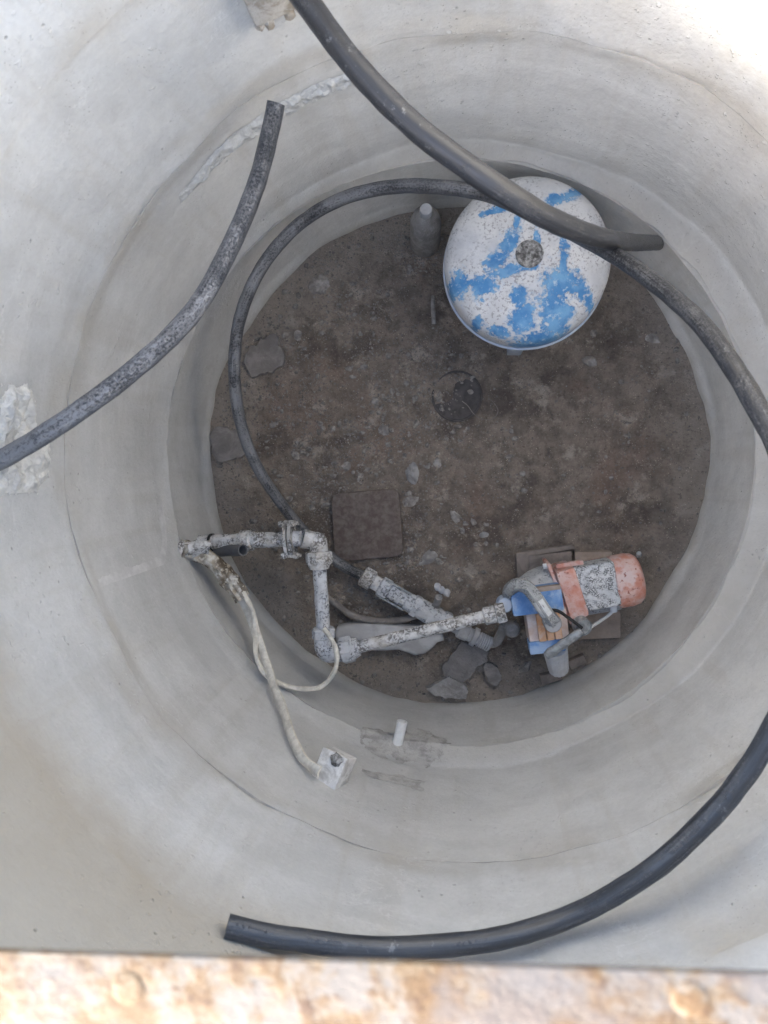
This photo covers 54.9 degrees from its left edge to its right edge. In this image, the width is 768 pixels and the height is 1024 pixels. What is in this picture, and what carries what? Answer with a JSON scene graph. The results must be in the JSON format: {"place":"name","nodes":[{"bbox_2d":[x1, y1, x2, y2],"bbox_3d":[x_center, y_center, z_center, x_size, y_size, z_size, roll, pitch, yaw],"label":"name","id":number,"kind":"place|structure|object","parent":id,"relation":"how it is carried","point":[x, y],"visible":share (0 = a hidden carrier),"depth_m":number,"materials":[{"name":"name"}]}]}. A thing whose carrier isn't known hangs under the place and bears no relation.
{"place":"outdoors","nodes":[
{"label":"outdoors","id":0,"kind":"place"},
{"bbox_2d":[210,207,710,702],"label":"floor","id":1,"kind":"structure","parent":0,"point":[552,422],"depth_m":2.13,"materials":[{"name":"soil"}]},
{"bbox_2d":[210,426,244,461],"bbox_3d":[-0.460,-0.201,2.193,0.109,0.018,0.106,0,94,6],"label":"plaster flake","id":2,"kind":"object","parent":1,"relation":"on","point":[225,443],"visible":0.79,"depth_m":2.19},
{"bbox_2d":[243,334,285,377],"bbox_3d":[-0.349,-0.453,2.164,0.123,0.018,0.105,-24,91,7],"label":"plaster flake","id":3,"kind":"object","parent":1,"relation":"on","point":[267,355],"visible":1,"depth_m":2.16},
{"bbox_2d":[294,330,301,340],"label":"stone","id":4,"kind":"object","parent":1,"relation":"on","point":[297,334],"visible":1,"depth_m":2.16,"materials":[{"name":"grey stone"}]},
{"bbox_2d":[308,273,329,294],"bbox_3d":[-0.187,-0.656,2.136,0.065,0.033,0.059,-22,92,7],"label":"stone","id":5,"kind":"object","parent":1,"relation":"on","point":[318,284],"visible":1,"depth_m":2.13,"materials":[{"name":"grey stone"}]},
{"bbox_2d":[341,461,350,470],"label":"stone","id":6,"kind":"object","parent":1,"relation":"on","point":[346,466],"visible":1,"depth_m":2.17,"materials":[{"name":"grey stone"}]},
{"bbox_2d":[331,489,403,560],"bbox_3d":[-0.048,0.038,2.169,0.210,0.032,0.212,0,94,6],"label":"square plate","id":7,"kind":"object","parent":1,"relation":"on","point":[367,524],"visible":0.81,"depth_m":2.15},
{"bbox_2d":[329,595,416,623],"bbox_3d":[-0.029,0.295,2.165,0.300,0.042,0.065,8,95,5],"label":"thin hose","id":8,"kind":"object","parent":1,"relation":"on","point":[339,606],"visible":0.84,"depth_m":2.16,"materials":[{"name":"rubber"}]},
{"bbox_2d":[378,425,388,434],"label":"stone","id":9,"kind":"object","parent":1,"relation":"on","point":[383,429],"visible":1,"depth_m":2.15,"materials":[{"name":"grey stone"}]},
{"bbox_2d":[335,622,443,654],"bbox_3d":[0.015,0.371,2.171,0.322,0.045,0.092,0,94,6],"label":"stone","id":10,"kind":"object","parent":1,"relation":"on","point":[361,630],"visible":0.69,"depth_m":2.15,"materials":[{"name":"grey stone"}]},
{"bbox_2d":[402,495,418,506],"bbox_3d":[0.080,-0.032,2.158,0.063,0.022,0.034,0,94,6],"label":"stone","id":11,"kind":"object","parent":1,"relation":"on","point":[411,500],"visible":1,"depth_m":2.15,"materials":[{"name":"grey stone"}]},
{"bbox_2d":[405,462,418,484],"bbox_3d":[0.084,-0.112,2.153,0.044,0.026,0.075,0,94,6],"label":"stone","id":12,"kind":"object","parent":1,"relation":"on","point":[412,472],"visible":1,"depth_m":2.15,"materials":[{"name":"grey stone"}]},
{"bbox_2d":[410,203,440,257],"bbox_3d":[0.110,-0.762,1.990,0.090,0.251,0.092,0,94,6],"label":"bottle","id":13,"kind":"object","parent":1,"relation":"on","point":[425,227],"visible":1,"depth_m":1.94,"materials":[{"name":"grey plastic"}]},
{"bbox_2d":[419,549,437,565],"bbox_3d":[0.132,0.134,2.171,0.040,0.024,0.070,34,96,3],"label":"stone","id":14,"kind":"object","parent":1,"relation":"on","point":[429,557],"visible":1,"depth_m":2.16,"materials":[{"name":"grey stone"}]},
{"bbox_2d":[431,295,435,323],"bbox_3d":[0.140,-0.573,2.097,0.014,0.019,0.079,-2,94,6],"label":"rod","id":15,"kind":"object","parent":1,"relation":"on","point":[433,316],"visible":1,"depth_m":2.09,"materials":[{"name":"metal"}]},
{"bbox_2d":[433,457,440,467],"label":"stone","id":16,"kind":"object","parent":1,"relation":"on","point":[437,463],"visible":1,"depth_m":2.14,"materials":[{"name":"grey stone"}]},
{"bbox_2d":[358,567,519,651],"bbox_3d":[0.150,0.267,2.100,0.464,0.122,0.132,26,96,3],"label":"hose fitting","id":17,"kind":"object","parent":1,"relation":"on","point":[422,609],"visible":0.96,"depth_m":2.10,"materials":[{"name":"metal"}]},
{"bbox_2d":[426,676,467,699],"bbox_3d":[0.185,0.513,2.172,0.123,0.028,0.068,0,94,6],"label":"stone","id":18,"kind":"object","parent":1,"relation":"on","point":[447,687],"visible":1,"depth_m":2.16,"materials":[{"name":"grey stone"}]},
{"bbox_2d":[450,511,459,522],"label":"stone","id":19,"kind":"object","parent":1,"relation":"on","point":[455,516],"visible":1,"depth_m":2.15,"materials":[{"name":"grey stone"}]},
{"bbox_2d":[432,371,482,421],"bbox_3d":[0.210,-0.333,2.128,0.146,0.014,0.146,0,94,6],"label":"round lid","id":20,"kind":"object","parent":1,"relation":"on","point":[473,401],"visible":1,"depth_m":2.12,"materials":[{"name":"black metal"}]},
{"bbox_2d":[166,158,755,746],"bbox_3d":[0.200,-0.138,1.996,1.700,0.338,1.700,0,94,6],"label":"concrete ring","id":21,"kind":"object","parent":1,"relation":"on","point":[648,648],"visible":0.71,"depth_m":1.98,"materials":[{"name":"grey concrete"}]},
{"bbox_2d":[197,520,507,663],"bbox_3d":[-0.128,0.234,1.973,0.868,0.128,0.327,22,96,4],"label":"water pipe","id":22,"kind":"object","parent":21,"relation":"attached to","point":[289,539],"visible":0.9,"depth_m":1.94,"materials":[{"name":"white plastic"}]},
{"bbox_2d":[213,544,247,556],"bbox_3d":[-0.438,0.106,2.017,0.168,0.147,0.031,-8,93,6],"label":"short tube","id":23,"kind":"object","parent":22,"relation":"attached to","point":[233,550],"visible":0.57,"depth_m":1.97,"materials":[{"name":"grey plastic"}]},
{"bbox_2d":[64,31,767,862],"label":"concrete ring","id":24,"kind":"object","parent":21,"relation":"on","point":[678,161],"visible":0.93,"depth_m":1.57,"materials":[{"name":"grey concrete"}]},
{"bbox_2d":[178,539,339,778],"bbox_3d":[-0.324,0.310,1.767,0.623,0.399,0.182,38,97,2],"label":"wrapped cable","id":25,"kind":"object","parent":24,"relation":"attached to","point":[226,575],"visible":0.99,"depth_m":1.90,"materials":[{"name":"beige fabric"}]},
{"bbox_2d":[312,747,355,789],"bbox_3d":[-0.109,0.561,1.626,0.077,0.090,0.089,22,96,4],"label":"junction box","id":26,"kind":"object","parent":24,"relation":"attached to","point":[336,764],"visible":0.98,"depth_m":1.60,"materials":[{"name":"white plastic"}]},
{"bbox_2d":[0,0,767,969],"bbox_3d":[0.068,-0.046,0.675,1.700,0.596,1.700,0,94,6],"label":"concrete ring","id":27,"kind":"object","parent":24,"relation":"on","point":[68,880],"visible":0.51,"depth_m":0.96,"materials":[{"name":"grey concrete"}]},
{"bbox_2d":[0,100,284,470],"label":"hose","id":28,"kind":"object","parent":27,"relation":"attached to","point":[169,337],"visible":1,"depth_m":1.19,"materials":[{"name":"black rubber"}]},
{"bbox_2d":[244,0,295,31],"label":"mortar wedge","id":29,"kind":"object","parent":27,"relation":"attached to","point":[265,13],"visible":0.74,"depth_m":1.10,"materials":[{"name":"beige concrete"}]},
{"bbox_2d":[0,948,767,1023],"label":"steel bar","id":30,"kind":"object","parent":27,"relation":"on","point":[46,986],"visible":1,"depth_m":0.39,"materials":[{"name":"paint"}]},
{"bbox_2d":[289,0,663,250],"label":"hose","id":31,"kind":"object","parent":27,"relation":"hanging from","point":[384,97],"visible":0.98,"depth_m":1.02,"materials":[{"name":"black rubber"}]},
{"bbox_2d":[224,712,767,959],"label":"hose","id":32,"kind":"object","parent":27,"relation":"hanging from","point":[702,824],"visible":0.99,"depth_m":1.07,"materials":[{"name":"black rubber"}]},
{"bbox_2d":[393,719,406,745],"bbox_3d":[0.039,0.567,1.883,0.027,0.031,0.073,12,95,5],"label":"pipe stub","id":33,"kind":"object","parent":24,"relation":"attached to","point":[399,732],"visible":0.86,"depth_m":1.87,"materials":[{"name":"white plastic"}]},
{"bbox_2d":[442,640,488,681],"bbox_3d":[0.238,0.440,2.167,0.096,0.018,0.142,37,97,2],"label":"stone","id":34,"kind":"object","parent":1,"relation":"on","point":[463,662],"visible":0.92,"depth_m":2.16,"materials":[{"name":"grey stone"}]},
{"bbox_2d":[462,398,497,419],"bbox_3d":[0.272,-0.291,2.093,0.103,0.013,0.063,0,94,6],"label":"wire","id":35,"kind":"object","parent":1,"relation":"on","point":[482,418],"visible":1,"depth_m":2.09,"materials":[{"name":"grey metal"}]},
{"bbox_2d":[479,531,488,537],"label":"stone","id":36,"kind":"object","parent":1,"relation":"on","point":[483,534],"visible":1,"depth_m":2.15,"materials":[{"name":"grey stone"}]},
{"bbox_2d":[483,661,501,686],"bbox_3d":[0.317,0.470,2.160,0.043,0.020,0.077,-27,91,7],"label":"stone","id":37,"kind":"object","parent":1,"relation":"on","point":[493,674],"visible":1,"depth_m":2.15,"materials":[{"name":"grey stone"}]},
{"bbox_2d":[228,178,767,579],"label":"hose","id":38,"kind":"object","parent":1,"relation":"on","point":[696,319],"visible":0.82,"depth_m":1.60,"materials":[{"name":"black rubber"}]},
{"bbox_2d":[518,661,531,672],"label":"stone","id":39,"kind":"object","parent":1,"relation":"on","point":[525,667],"visible":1,"depth_m":2.15,"materials":[{"name":"grey stone"}]},
{"bbox_2d":[443,176,610,354],"bbox_3d":[0.352,-0.602,1.890,0.398,0.426,0.398,0,94,6],"label":"pressure tank","id":40,"kind":"object","parent":1,"relation":"on","point":[514,284],"visible":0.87,"depth_m":1.70,"materials":[{"name":"white metal"}]},
{"bbox_2d":[515,544,574,577],"bbox_3d":[0.439,0.128,2.127,0.201,0.032,0.092,-37,90,7],"label":"board","id":41,"kind":"object","parent":1,"relation":"on","point":[522,562],"visible":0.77,"depth_m":2.12,"materials":[{"name":"wood"}]},
{"bbox_2d":[529,550,571,569],"bbox_3d":[0.475,0.154,2.122,0.130,0.038,0.074,-7,93,6],"label":"tile","id":42,"kind":"object","parent":1,"relation":"on","point":[535,561],"visible":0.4,"depth_m":2.10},
{"bbox_2d":[539,671,561,684],"bbox_3d":[0.481,0.476,2.145,0.062,0.035,0.030,-18,92,7],"label":"brick piece","id":43,"kind":"object","parent":1,"relation":"on","point":[547,677],"visible":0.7,"depth_m":2.13,"materials":[{"name":"brown brick"}]},
{"bbox_2d":[496,551,645,676],"bbox_3d":[0.516,0.218,1.962,0.392,0.303,0.314,-40,89,7],"label":"water pump","id":44,"kind":"object","parent":1,"relation":"on","point":[547,600],"visible":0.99,"depth_m":1.92,"materials":[{"name":"red paint"}]},
{"bbox_2d":[568,653,586,669],"bbox_3d":[0.555,0.430,2.134,0.053,0.035,0.027,-27,91,7],"label":"brick piece","id":45,"kind":"object","parent":1,"relation":"on","point":[578,660],"visible":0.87,"depth_m":2.12,"materials":[{"name":"brown brick"}]},
{"bbox_2d":[582,356,596,366],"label":"stone","id":46,"kind":"object","parent":1,"relation":"on","point":[589,361],"visible":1,"depth_m":2.08,"materials":[{"name":"grey stone"}]},
{"bbox_2d":[573,550,611,560],"bbox_3d":[0.594,0.145,2.107,0.106,0.042,0.069,0,94,6],"label":"tile","id":47,"kind":"object","parent":1,"relation":"on","point":[584,555],"visible":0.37,"depth_m":2.09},
{"bbox_2d":[578,610,620,639],"bbox_3d":[0.610,0.318,2.118,0.125,0.042,0.091,0,94,6],"label":"tile","id":48,"kind":"object","parent":1,"relation":"on","point":[609,627],"visible":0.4,"depth_m":2.10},
{"bbox_2d":[645,334,659,342],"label":"stone","id":49,"kind":"object","parent":1,"relation":"on","point":[651,338],"visible":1,"depth_m":2.06,"materials":[{"name":"grey stone"}]}
]}

